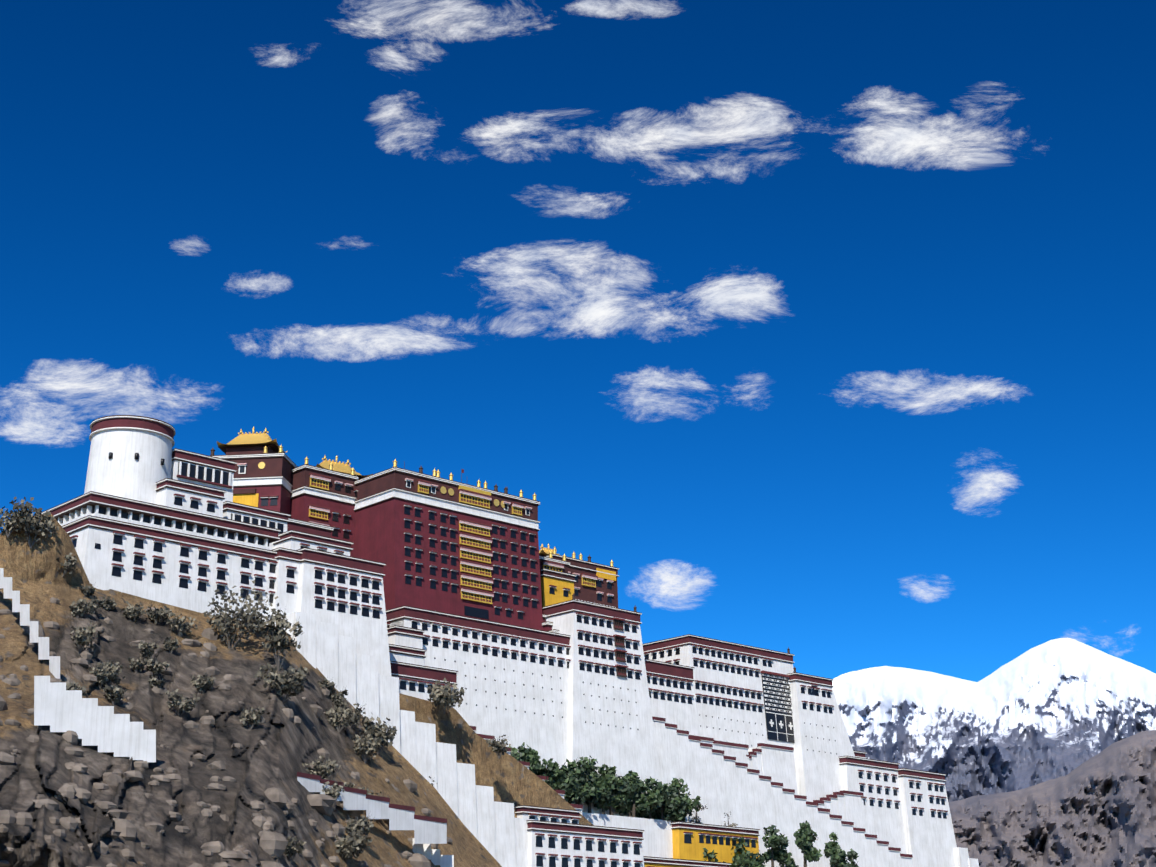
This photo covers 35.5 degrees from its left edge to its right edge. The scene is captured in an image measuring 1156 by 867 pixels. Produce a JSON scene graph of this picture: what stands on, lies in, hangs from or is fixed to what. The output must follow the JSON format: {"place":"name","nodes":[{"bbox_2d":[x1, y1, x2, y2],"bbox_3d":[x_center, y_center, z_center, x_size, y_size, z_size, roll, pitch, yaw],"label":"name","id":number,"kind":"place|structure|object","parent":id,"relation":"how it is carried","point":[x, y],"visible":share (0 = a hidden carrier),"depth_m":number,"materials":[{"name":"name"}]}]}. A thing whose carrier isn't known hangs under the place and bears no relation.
{"place":"outdoors","nodes":[
{"label":"outdoors","id":0,"kind":"place"},
{"bbox_2d":[84,415,175,503],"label":"round tower","id":1,"kind":"structure","parent":0,"point":[130,456],"depth_m":295.67,"materials":[{"name":"white paint"}]},
{"bbox_2d":[0,514,501,866],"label":"hillside","id":2,"kind":"structure","parent":0,"point":[255,768],"depth_m":237.39,"materials":[{"name":"stone"}]},
{"bbox_2d":[41,448,390,675],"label":"white palace building","id":3,"kind":"structure","parent":2,"relation":"on","point":[194,537],"depth_m":292.62,"materials":[{"name":"white paint"}]},
{"bbox_2d":[0,590,451,866],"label":"hillside boulders","id":4,"kind":"object","parent":2,"relation":"on","point":[271,842],"visible":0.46,"depth_m":211.52,"materials":[{"name":"stone"}]},
{"bbox_2d":[0,568,453,866],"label":"hillside whitewashed walls","id":5,"kind":"structure","parent":2,"relation":"on","point":[58,707],"depth_m":215.77,"materials":[{"name":"white paint"}]},
{"bbox_2d":[0,497,510,863],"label":"hillside shrubs","id":6,"kind":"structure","parent":2,"relation":"on","point":[24,521],"depth_m":264.18,"materials":[{"name":"green plant"}]},
{"bbox_2d":[284,611,675,866],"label":"potala lower ranges","id":7,"kind":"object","parent":2,"relation":"on","point":[533,836],"visible":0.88,"depth_m":307.02,"materials":[{"name":"white paint"}]},
{"bbox_2d":[210,427,978,866],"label":"palace","id":8,"kind":"structure","parent":2,"relation":"on","point":[746,736],"depth_m":358.47,"materials":[{"name":"white paint"}]},
{"bbox_2d":[399,693,592,824],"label":"grassy slope","id":9,"kind":"structure","parent":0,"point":[507,777],"depth_m":314.18,"materials":[{"name":"brown plant"}]},
{"bbox_2d":[0,0,1155,681],"label":"sky","id":10,"kind":"structure","parent":0,"point":[828,327],"materials":[{"name":"blue"}]},
{"bbox_2d":[509,742,701,821],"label":"trees","id":11,"kind":"object","parent":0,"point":[670,802],"visible":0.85,"depth_m":341.88,"materials":[{"name":"green plant"}]},
{"bbox_2d":[643,821,759,866],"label":"yellow potala houses","id":12,"kind":"structure","parent":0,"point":[690,841],"depth_m":350.44,"materials":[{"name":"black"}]},
{"bbox_2d":[688,797,858,866],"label":"trees","id":13,"kind":"object","parent":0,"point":[805,838],"visible":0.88,"depth_m":366.37,"materials":[{"name":"green plant"}]},
{"bbox_2d":[832,638,1155,801],"bbox_3d":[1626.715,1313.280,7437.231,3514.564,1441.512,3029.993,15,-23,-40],"label":"snowy mountain range","id":14,"kind":"structure","parent":0,"point":[1050,710],"depth_m":7937.39,"materials":[{"name":"white snow"}]},
{"bbox_2d":[948,730,1155,866],"bbox_3d":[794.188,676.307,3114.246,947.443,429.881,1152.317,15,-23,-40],"label":"mountain slope","id":15,"kind":"structure","parent":0,"point":[1098,810],"depth_m":3148.10,"materials":[{"name":"grey stone"}]}
]}

